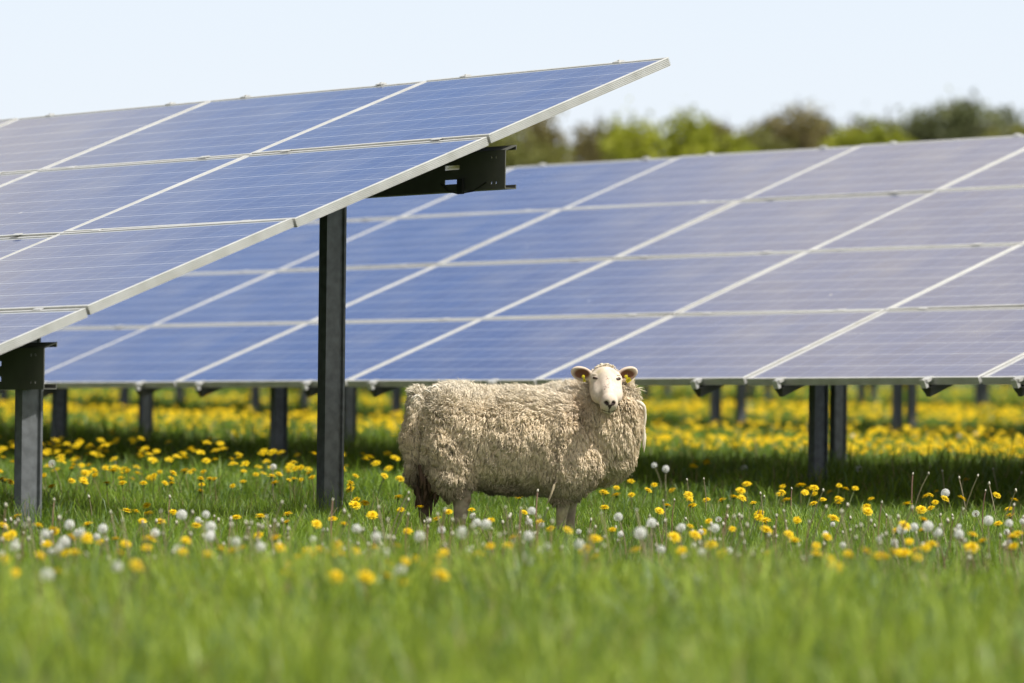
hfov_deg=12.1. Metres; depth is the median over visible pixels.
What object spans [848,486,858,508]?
dandelion
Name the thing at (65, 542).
seed head
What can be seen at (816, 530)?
spent stalk
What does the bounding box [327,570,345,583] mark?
dandelion
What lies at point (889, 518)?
spent stalk
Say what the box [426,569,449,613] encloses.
dandelion
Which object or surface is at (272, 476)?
dandelion
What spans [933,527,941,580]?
seed head
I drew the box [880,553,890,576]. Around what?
dandelion
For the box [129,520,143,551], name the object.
spent stalk
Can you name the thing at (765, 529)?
dandelion
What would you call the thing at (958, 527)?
seed head
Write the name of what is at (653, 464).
seed head
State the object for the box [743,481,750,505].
dandelion
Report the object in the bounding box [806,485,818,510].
dandelion
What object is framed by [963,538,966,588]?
spent stalk
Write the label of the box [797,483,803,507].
dandelion
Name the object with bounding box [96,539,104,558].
dandelion
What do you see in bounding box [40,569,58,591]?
seed head
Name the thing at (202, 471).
dandelion
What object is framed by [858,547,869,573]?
dandelion
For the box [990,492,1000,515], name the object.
dandelion
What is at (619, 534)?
seed head
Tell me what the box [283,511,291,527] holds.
dandelion
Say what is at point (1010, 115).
tree
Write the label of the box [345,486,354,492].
dandelion
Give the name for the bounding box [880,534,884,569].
spent stalk
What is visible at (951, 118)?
tree
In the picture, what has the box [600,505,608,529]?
dandelion
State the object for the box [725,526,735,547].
dandelion
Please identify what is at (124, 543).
dandelion
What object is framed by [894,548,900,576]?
dandelion
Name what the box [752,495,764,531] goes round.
spent stalk
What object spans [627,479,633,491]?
dandelion
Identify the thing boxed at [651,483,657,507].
dandelion
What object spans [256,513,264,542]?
dandelion
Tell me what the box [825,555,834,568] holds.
dandelion
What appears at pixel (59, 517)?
spent stalk
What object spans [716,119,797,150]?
tree
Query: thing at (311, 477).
dandelion
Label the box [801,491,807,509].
dandelion
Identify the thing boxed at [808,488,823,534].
spent stalk
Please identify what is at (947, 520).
spent stalk
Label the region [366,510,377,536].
dandelion
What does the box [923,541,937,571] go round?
dandelion
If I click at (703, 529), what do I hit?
dandelion
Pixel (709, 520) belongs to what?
dandelion
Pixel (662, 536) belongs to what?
spent stalk
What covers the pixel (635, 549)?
dandelion
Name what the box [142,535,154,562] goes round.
dandelion
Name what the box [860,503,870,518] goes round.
dandelion
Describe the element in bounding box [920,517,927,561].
dandelion
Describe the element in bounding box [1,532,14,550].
dandelion
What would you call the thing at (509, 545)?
dandelion
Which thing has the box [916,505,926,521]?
dandelion
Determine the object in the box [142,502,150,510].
dandelion
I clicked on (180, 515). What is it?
seed head
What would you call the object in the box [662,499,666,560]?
spent stalk
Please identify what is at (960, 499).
dandelion
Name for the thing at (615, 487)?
dandelion
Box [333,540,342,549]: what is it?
dandelion
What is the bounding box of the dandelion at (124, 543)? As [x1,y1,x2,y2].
[118,540,130,563]
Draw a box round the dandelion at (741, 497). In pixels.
[737,494,746,511]
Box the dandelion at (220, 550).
[217,545,224,564]
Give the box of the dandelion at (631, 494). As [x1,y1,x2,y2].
[628,493,635,514]
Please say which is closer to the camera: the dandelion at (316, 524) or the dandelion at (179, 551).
the dandelion at (179, 551)
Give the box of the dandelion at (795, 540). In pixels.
[789,537,798,557]
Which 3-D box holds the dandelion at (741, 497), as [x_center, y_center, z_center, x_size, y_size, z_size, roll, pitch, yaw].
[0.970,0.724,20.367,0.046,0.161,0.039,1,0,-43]
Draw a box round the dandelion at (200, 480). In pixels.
[198,476,203,509]
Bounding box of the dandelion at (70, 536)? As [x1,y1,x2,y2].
[67,533,72,563]
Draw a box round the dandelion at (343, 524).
[335,522,347,549]
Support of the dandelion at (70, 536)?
on the ground at (956, 386)
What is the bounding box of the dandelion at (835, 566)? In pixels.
[829,562,842,573]
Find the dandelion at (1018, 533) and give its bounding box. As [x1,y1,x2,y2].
[1012,530,1022,570]
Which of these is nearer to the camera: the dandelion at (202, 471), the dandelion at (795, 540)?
the dandelion at (795, 540)
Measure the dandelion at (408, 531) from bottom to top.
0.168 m
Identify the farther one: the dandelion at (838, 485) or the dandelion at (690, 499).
the dandelion at (838, 485)
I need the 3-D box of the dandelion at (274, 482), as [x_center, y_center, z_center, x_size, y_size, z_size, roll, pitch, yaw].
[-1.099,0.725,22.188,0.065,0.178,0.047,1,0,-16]
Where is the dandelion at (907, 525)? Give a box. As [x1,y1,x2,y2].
[895,520,910,554]
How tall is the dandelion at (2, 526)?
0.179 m
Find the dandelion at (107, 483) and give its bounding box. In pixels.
[104,481,110,505]
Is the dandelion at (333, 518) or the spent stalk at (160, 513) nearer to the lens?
the spent stalk at (160, 513)
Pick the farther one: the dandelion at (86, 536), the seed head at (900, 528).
the seed head at (900, 528)
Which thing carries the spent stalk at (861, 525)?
on the ground at (956, 386)
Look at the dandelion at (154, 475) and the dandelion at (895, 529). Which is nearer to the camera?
the dandelion at (895, 529)
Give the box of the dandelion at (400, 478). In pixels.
[396,475,403,493]
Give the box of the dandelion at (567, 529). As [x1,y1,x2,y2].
[556,527,572,568]
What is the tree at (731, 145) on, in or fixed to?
on the ground at (956, 386)
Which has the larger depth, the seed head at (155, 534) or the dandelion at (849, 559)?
the seed head at (155, 534)
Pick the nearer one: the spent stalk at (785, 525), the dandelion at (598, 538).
the dandelion at (598, 538)
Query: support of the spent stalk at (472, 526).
on the ground at (956, 386)
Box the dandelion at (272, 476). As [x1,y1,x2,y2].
[263,474,276,505]
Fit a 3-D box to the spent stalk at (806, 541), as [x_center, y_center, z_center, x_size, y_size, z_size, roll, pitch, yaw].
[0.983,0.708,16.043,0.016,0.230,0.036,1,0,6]
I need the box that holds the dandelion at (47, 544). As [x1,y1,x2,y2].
[41,540,51,553]
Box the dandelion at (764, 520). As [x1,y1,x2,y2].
[761,517,770,536]
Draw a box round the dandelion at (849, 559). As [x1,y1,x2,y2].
[841,554,857,581]
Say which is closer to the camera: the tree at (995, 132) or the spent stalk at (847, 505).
the spent stalk at (847, 505)
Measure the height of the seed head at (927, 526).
0.214 m
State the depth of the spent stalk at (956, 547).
16.26 m
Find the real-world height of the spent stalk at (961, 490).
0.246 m
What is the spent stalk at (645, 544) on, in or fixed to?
on the ground at (956, 386)
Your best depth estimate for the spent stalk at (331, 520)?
16.90 m
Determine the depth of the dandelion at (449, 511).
18.81 m
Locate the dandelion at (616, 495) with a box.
[612,492,620,507]
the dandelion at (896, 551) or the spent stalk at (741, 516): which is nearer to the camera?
the dandelion at (896, 551)
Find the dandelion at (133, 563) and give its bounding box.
[129,559,143,579]
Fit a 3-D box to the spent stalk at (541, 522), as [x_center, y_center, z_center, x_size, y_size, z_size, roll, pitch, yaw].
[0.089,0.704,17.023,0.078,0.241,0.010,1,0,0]
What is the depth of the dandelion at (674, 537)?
15.75 m
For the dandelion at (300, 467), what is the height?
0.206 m
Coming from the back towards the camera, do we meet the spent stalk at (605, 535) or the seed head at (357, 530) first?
the spent stalk at (605, 535)
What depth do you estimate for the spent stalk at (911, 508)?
16.30 m
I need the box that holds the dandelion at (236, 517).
[232,515,241,534]
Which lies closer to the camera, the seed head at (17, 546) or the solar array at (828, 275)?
the seed head at (17, 546)
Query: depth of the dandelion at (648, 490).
21.30 m
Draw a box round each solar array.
[0,57,670,539]
[0,133,1023,484]
[0,384,916,436]
[359,384,988,410]
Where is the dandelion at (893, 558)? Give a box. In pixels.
[891,549,894,571]
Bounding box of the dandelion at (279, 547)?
[271,543,286,571]
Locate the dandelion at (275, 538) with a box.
[271,534,280,542]
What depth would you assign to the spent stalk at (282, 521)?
16.41 m
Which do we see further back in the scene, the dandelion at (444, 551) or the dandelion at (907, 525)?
the dandelion at (907, 525)
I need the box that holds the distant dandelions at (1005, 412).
[0,385,1023,473]
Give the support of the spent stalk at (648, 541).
on the ground at (956, 386)
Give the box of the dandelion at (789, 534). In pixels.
[781,530,793,556]
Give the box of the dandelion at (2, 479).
[0,476,5,499]
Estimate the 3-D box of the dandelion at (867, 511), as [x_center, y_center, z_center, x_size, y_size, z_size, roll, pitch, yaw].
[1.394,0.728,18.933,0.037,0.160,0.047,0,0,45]
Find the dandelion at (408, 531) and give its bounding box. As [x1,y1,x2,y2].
[402,528,412,554]
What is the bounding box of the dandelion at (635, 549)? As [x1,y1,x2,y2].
[626,546,638,580]
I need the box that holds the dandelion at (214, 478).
[211,477,216,503]
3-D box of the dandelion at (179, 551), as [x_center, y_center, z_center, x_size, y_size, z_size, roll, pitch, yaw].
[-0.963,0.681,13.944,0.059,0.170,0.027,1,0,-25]
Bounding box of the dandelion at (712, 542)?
[704,541,717,573]
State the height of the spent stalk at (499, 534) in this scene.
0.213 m
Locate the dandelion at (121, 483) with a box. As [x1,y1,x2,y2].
[118,481,126,494]
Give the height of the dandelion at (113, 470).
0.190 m
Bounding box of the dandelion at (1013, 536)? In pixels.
[1007,534,1018,569]
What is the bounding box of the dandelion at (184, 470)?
[177,468,188,492]
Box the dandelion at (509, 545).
[502,542,512,561]
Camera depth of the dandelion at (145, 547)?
14.27 m
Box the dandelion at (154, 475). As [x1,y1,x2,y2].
[151,473,156,496]
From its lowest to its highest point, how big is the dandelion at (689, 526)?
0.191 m
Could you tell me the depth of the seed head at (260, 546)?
14.31 m
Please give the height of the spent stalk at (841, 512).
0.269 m
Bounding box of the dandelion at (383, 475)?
[376,473,387,500]
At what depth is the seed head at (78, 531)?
14.33 m
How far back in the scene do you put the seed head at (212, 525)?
15.70 m
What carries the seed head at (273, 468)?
on the ground at (956, 386)
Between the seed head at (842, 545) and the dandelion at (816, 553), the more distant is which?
the seed head at (842, 545)
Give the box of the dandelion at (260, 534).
[252,532,262,541]
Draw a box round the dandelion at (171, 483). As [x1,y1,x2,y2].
[163,482,174,506]
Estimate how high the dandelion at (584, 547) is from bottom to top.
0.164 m
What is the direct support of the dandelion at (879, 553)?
on the ground at (956, 386)
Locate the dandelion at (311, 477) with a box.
[309,475,315,499]
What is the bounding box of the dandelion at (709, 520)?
[701,518,710,542]
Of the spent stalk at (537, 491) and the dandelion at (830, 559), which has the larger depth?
the spent stalk at (537, 491)
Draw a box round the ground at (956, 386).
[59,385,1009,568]
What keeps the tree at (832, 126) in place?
on the ground at (956, 386)
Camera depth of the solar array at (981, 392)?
64.55 m
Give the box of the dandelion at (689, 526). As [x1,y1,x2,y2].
[680,524,693,560]
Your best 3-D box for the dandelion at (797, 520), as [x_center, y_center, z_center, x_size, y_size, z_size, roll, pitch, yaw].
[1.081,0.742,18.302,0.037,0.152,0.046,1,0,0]
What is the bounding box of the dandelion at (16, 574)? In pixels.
[11,568,20,587]
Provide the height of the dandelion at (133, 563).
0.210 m
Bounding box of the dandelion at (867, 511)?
[862,507,872,532]
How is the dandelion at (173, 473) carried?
on the ground at (956, 386)
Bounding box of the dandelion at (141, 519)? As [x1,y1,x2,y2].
[138,518,145,542]
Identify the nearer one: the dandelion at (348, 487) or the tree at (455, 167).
the dandelion at (348, 487)
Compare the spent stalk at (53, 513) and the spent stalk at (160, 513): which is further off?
the spent stalk at (53, 513)
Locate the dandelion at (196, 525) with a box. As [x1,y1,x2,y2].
[190,522,200,542]
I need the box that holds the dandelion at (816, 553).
[810,550,823,570]
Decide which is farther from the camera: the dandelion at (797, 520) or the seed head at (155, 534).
the dandelion at (797, 520)
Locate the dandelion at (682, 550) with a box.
[676,546,685,564]
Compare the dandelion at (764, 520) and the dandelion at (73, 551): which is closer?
the dandelion at (73, 551)
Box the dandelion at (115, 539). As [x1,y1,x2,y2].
[112,537,119,555]
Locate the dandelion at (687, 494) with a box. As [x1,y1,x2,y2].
[683,491,692,512]
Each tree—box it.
[445,136,508,169]
[486,127,576,167]
[507,110,619,163]
[574,119,641,162]
[597,96,716,160]
[658,117,764,155]
[683,107,733,140]
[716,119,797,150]
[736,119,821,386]
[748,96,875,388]
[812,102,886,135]
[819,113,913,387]
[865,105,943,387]
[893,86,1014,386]
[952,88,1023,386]
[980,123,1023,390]
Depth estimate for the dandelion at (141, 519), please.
17.39 m
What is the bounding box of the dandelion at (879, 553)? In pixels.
[874,552,885,567]
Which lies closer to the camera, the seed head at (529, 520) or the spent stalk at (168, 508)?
the seed head at (529, 520)
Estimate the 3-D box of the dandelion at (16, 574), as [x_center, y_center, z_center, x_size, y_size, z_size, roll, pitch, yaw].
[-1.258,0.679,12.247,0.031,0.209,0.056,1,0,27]
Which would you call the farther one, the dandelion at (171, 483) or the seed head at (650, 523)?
the dandelion at (171, 483)
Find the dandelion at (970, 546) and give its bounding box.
[964,542,978,575]
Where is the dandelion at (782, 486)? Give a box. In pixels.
[780,484,785,505]
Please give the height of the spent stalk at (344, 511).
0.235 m
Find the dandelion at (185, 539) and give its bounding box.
[176,537,190,570]
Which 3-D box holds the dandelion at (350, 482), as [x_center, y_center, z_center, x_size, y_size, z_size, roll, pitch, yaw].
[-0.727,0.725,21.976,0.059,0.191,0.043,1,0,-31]
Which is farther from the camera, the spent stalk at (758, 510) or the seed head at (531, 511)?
the spent stalk at (758, 510)
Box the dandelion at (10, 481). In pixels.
[6,479,13,494]
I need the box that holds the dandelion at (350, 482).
[348,481,354,505]
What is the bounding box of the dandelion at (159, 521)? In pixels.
[152,518,165,544]
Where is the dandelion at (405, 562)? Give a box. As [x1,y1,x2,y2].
[400,557,409,567]
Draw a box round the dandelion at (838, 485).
[835,483,841,509]
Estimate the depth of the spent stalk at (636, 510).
15.83 m
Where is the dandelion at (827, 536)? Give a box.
[822,533,830,570]
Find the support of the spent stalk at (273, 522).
on the ground at (956, 386)
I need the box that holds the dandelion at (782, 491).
[776,489,785,510]
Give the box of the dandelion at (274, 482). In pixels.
[267,480,279,505]
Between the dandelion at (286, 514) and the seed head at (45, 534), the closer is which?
the seed head at (45, 534)
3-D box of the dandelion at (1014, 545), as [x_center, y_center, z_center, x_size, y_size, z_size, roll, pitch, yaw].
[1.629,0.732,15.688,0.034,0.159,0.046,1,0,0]
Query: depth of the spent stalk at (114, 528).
16.33 m
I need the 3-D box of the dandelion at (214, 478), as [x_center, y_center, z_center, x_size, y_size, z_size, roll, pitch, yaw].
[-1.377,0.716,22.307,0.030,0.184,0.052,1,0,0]
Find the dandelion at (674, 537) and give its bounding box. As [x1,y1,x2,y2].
[668,532,680,562]
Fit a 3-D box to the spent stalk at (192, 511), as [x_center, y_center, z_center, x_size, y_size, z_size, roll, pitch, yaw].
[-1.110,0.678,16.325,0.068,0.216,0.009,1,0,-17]
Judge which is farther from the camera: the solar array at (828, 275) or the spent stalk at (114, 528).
the solar array at (828, 275)
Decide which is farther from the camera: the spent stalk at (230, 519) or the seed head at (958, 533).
the spent stalk at (230, 519)
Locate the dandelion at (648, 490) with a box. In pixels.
[640,488,651,514]
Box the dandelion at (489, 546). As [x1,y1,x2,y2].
[484,542,494,555]
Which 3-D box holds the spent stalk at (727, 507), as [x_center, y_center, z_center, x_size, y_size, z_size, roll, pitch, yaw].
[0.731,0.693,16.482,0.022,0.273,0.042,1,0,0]
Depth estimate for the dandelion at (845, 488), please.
22.30 m
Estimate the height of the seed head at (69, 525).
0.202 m
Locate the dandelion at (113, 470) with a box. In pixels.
[109,468,117,484]
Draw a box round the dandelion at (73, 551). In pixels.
[67,549,82,572]
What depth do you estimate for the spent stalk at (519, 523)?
16.54 m
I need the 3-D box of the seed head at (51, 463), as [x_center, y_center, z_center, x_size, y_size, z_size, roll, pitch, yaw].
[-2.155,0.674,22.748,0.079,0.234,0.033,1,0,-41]
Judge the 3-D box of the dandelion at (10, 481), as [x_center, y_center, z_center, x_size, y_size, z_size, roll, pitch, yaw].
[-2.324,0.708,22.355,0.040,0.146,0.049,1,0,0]
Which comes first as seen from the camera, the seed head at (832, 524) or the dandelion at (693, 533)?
the dandelion at (693, 533)
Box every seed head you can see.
[9,541,19,561]
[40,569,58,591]
[41,529,67,578]
[48,460,61,495]
[48,548,53,565]
[59,536,71,558]
[64,520,76,558]
[74,528,84,554]
[93,533,111,564]
[98,524,109,555]
[112,561,127,582]
[151,529,159,549]
[176,510,192,547]
[195,517,212,556]
[202,511,209,550]
[204,532,213,568]
[205,521,222,564]
[207,530,223,554]
[231,537,243,553]
[256,542,264,568]
[270,464,276,502]
[352,524,372,556]
[372,532,380,548]
[395,565,405,601]
[414,531,424,549]
[438,526,447,549]
[456,526,466,547]
[473,519,491,551]
[481,519,493,554]
[523,531,535,552]
[526,519,540,556]
[527,507,546,538]
[574,540,592,566]
[614,513,625,554]
[617,531,622,557]
[634,527,649,577]
[647,518,655,563]
[649,520,659,563]
[651,463,662,493]
[657,545,667,572]
[662,465,668,495]
[677,523,685,569]
[710,524,719,559]
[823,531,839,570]
[830,522,842,542]
[840,542,848,566]
[876,536,880,567]
[891,539,897,563]
[897,524,907,569]
[910,523,922,564]
[922,521,944,568]
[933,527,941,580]
[941,488,951,513]
[954,530,976,575]
[956,524,967,561]
[972,510,983,541]
[984,515,992,560]
[1005,520,1023,554]
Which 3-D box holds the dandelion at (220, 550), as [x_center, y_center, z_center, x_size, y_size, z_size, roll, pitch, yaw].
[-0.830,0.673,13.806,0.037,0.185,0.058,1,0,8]
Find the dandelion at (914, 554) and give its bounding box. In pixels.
[910,553,921,573]
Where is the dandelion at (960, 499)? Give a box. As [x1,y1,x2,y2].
[958,495,965,515]
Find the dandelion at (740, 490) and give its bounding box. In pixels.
[736,487,745,507]
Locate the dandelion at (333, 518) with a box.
[327,516,336,525]
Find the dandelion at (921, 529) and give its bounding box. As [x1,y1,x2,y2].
[918,528,924,550]
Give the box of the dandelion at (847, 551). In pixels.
[843,550,852,564]
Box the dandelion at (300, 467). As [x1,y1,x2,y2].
[291,465,303,498]
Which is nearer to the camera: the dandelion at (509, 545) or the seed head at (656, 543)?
the dandelion at (509, 545)
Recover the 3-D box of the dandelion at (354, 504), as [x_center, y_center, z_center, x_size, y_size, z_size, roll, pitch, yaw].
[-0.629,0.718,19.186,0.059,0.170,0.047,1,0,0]
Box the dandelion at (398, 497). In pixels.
[394,494,402,508]
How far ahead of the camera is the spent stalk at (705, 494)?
20.92 m
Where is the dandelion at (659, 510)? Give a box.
[652,507,663,534]
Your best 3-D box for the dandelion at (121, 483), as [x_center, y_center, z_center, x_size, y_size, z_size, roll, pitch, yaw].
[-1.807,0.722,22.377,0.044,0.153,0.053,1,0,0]
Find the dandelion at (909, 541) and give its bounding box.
[898,538,913,580]
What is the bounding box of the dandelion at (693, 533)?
[689,530,700,561]
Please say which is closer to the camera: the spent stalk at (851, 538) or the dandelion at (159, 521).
the spent stalk at (851, 538)
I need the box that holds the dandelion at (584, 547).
[578,544,590,564]
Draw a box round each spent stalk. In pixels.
[0,519,19,571]
[3,503,6,543]
[20,523,25,559]
[27,517,35,559]
[27,536,34,572]
[42,515,60,568]
[52,498,54,540]
[110,510,118,552]
[121,518,130,565]
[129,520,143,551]
[143,523,149,566]
[159,510,165,564]
[166,520,177,546]
[168,495,170,528]
[179,510,193,543]
[229,516,231,548]
[229,522,239,572]
[234,521,252,562]
[244,520,249,560]
[248,524,263,559]
[262,501,282,556]
[265,515,273,555]
[273,519,275,549]
[281,518,285,551]
[291,505,305,538]
[330,498,333,540]
[335,509,345,534]
[377,505,388,559]
[387,518,394,554]
[388,491,409,545]
[391,498,409,548]
[405,513,408,557]
[424,518,428,560]
[436,512,445,557]
[440,508,445,556]
[449,518,453,544]
[454,524,473,566]
[460,515,464,553]
[485,533,500,572]
[495,514,510,552]
[504,506,509,542]
[513,525,517,565]
[518,507,521,552]
[532,507,548,548]
[535,489,538,540]
[535,515,540,551]
[550,519,553,559]
[588,529,592,564]
[600,512,611,568]
[635,509,648,572]
[639,525,654,566]
[646,525,649,559]
[661,519,665,562]
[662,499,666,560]
[671,498,674,532]
[703,478,705,514]
[715,515,734,561]
[723,505,728,560]
[729,514,742,548]
[732,523,748,561]
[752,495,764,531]
[759,492,762,536]
[775,514,777,560]
[783,509,786,549]
[805,520,809,568]
[807,505,826,558]
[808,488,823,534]
[833,503,848,542]
[839,509,850,562]
[840,525,856,570]
[856,519,871,560]
[860,523,864,562]
[878,501,882,547]
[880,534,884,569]
[888,516,899,564]
[889,506,912,571]
[897,514,907,566]
[911,472,913,516]
[914,472,928,510]
[934,518,948,557]
[942,507,963,568]
[954,528,956,570]
[958,476,965,506]
[963,474,978,517]
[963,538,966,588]
[982,489,985,530]
[988,482,995,518]
[999,533,1001,564]
[1003,488,1016,523]
[1007,531,1009,558]
[1010,503,1014,564]
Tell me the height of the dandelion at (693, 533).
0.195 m
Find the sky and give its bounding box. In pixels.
[0,0,1023,168]
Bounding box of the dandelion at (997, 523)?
[993,521,1002,538]
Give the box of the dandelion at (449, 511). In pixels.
[445,509,452,534]
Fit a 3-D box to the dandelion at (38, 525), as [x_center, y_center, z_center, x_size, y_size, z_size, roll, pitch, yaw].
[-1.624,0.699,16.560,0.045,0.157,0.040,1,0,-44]
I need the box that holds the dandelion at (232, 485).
[227,483,235,501]
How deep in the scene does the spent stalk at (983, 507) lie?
19.20 m
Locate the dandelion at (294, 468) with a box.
[292,466,297,489]
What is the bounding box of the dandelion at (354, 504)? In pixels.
[346,501,361,531]
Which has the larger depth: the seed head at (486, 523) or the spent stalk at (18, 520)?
the seed head at (486, 523)
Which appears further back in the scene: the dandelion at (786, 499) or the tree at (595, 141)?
the tree at (595, 141)
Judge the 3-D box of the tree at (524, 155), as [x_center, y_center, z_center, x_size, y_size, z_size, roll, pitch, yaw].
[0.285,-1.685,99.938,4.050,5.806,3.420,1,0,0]
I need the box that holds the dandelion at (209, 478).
[205,477,211,503]
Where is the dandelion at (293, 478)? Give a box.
[292,477,296,504]
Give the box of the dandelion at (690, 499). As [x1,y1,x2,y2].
[683,497,692,521]
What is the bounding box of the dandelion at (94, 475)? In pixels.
[89,472,97,491]
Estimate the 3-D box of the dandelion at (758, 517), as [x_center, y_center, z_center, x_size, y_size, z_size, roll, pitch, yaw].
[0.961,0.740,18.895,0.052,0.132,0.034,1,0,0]
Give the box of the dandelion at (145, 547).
[141,544,151,560]
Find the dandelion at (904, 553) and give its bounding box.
[896,549,912,574]
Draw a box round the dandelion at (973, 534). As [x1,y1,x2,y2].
[967,532,976,569]
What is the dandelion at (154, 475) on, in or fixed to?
on the ground at (956, 386)
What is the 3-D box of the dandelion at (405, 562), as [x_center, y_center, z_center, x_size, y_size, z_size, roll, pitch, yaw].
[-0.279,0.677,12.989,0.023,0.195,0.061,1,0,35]
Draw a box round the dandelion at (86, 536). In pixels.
[81,533,92,567]
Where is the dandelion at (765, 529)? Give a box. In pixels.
[760,525,771,574]
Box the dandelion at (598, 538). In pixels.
[587,535,602,559]
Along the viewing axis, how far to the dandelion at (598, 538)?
15.23 m
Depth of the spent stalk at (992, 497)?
20.41 m
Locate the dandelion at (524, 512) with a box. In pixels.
[522,510,527,543]
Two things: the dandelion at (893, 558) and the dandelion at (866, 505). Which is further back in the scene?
the dandelion at (866, 505)
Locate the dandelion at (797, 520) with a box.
[793,517,801,541]
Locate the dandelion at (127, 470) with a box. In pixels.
[124,468,130,493]
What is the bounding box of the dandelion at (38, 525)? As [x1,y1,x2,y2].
[35,523,42,548]
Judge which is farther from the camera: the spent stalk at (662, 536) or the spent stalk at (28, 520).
the spent stalk at (662, 536)
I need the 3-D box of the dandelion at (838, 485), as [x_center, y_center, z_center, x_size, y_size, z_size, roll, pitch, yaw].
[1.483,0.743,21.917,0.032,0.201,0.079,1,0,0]
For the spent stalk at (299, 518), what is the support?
on the ground at (956, 386)
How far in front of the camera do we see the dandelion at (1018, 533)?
16.32 m
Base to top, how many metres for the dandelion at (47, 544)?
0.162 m
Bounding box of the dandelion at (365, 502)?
[360,500,369,519]
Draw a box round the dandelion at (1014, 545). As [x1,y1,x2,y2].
[1008,542,1017,576]
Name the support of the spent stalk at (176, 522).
on the ground at (956, 386)
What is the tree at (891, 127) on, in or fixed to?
on the ground at (956, 386)
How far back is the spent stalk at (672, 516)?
18.51 m
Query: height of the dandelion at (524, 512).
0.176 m
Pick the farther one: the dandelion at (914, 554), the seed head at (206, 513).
the seed head at (206, 513)
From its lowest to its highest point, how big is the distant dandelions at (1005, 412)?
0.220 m
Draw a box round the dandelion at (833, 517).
[825,514,838,542]
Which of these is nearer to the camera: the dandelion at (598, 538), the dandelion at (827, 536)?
the dandelion at (598, 538)
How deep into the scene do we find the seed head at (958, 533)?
15.61 m
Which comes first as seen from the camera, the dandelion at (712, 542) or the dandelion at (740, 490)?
the dandelion at (712, 542)
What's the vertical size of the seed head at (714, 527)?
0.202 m
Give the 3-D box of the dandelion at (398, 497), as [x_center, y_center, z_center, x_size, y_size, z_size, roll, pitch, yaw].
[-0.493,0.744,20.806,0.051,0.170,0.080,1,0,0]
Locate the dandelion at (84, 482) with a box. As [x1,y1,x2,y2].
[80,479,87,492]
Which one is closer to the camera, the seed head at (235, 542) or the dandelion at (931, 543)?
the seed head at (235, 542)
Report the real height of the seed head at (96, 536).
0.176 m
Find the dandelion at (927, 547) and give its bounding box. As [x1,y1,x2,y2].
[921,544,930,579]
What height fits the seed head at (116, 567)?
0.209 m
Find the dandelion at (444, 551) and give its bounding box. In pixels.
[434,549,448,580]
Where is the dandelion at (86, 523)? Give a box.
[83,521,90,531]
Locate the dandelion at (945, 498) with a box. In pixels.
[941,495,948,516]
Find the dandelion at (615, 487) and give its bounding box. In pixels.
[610,485,618,507]
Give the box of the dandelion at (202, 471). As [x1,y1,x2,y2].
[200,469,206,488]
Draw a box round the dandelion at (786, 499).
[782,498,791,509]
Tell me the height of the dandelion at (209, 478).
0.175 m
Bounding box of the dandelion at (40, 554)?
[35,552,45,571]
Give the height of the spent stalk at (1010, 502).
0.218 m
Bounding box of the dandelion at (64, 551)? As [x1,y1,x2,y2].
[61,549,69,563]
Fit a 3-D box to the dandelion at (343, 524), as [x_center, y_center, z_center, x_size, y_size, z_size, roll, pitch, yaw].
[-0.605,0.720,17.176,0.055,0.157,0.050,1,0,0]
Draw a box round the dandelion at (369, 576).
[357,570,375,599]
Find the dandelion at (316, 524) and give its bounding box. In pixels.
[309,520,321,546]
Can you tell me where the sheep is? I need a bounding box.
[396,363,646,535]
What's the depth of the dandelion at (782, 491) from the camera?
21.47 m
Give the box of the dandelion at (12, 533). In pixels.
[2,530,16,567]
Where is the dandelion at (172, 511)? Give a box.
[167,509,177,526]
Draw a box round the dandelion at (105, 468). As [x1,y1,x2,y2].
[101,466,107,480]
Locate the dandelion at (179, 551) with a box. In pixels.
[177,548,188,565]
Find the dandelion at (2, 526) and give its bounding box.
[0,521,8,535]
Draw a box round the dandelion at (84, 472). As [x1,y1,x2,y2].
[80,469,89,489]
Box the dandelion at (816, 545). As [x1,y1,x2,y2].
[806,542,820,571]
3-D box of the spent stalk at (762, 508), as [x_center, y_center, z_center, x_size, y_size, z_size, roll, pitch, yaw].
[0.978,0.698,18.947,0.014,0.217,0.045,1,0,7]
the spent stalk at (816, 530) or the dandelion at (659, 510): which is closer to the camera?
the spent stalk at (816, 530)
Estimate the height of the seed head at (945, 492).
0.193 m
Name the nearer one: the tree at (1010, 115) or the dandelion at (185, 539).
the dandelion at (185, 539)
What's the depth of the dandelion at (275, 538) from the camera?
15.56 m
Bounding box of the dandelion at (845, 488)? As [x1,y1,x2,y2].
[842,487,848,508]
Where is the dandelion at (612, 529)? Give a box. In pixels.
[603,527,616,558]
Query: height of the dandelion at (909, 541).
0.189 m
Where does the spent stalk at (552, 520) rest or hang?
on the ground at (956, 386)
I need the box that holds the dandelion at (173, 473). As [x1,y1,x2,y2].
[165,471,176,492]
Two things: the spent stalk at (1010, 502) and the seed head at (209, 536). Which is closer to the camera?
the seed head at (209, 536)
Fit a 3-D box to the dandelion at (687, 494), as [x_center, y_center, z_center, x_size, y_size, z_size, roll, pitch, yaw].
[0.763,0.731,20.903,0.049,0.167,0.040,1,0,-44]
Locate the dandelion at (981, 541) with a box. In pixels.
[979,538,987,570]
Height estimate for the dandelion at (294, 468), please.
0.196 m
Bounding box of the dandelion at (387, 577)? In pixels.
[384,573,392,602]
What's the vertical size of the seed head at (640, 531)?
0.223 m
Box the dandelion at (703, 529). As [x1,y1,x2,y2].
[695,528,706,555]
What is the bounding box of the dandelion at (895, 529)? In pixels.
[889,528,898,551]
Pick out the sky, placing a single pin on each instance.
(736, 59)
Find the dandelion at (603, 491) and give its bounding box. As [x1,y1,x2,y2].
[598,489,606,504]
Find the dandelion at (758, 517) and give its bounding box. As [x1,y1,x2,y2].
[754,514,763,529]

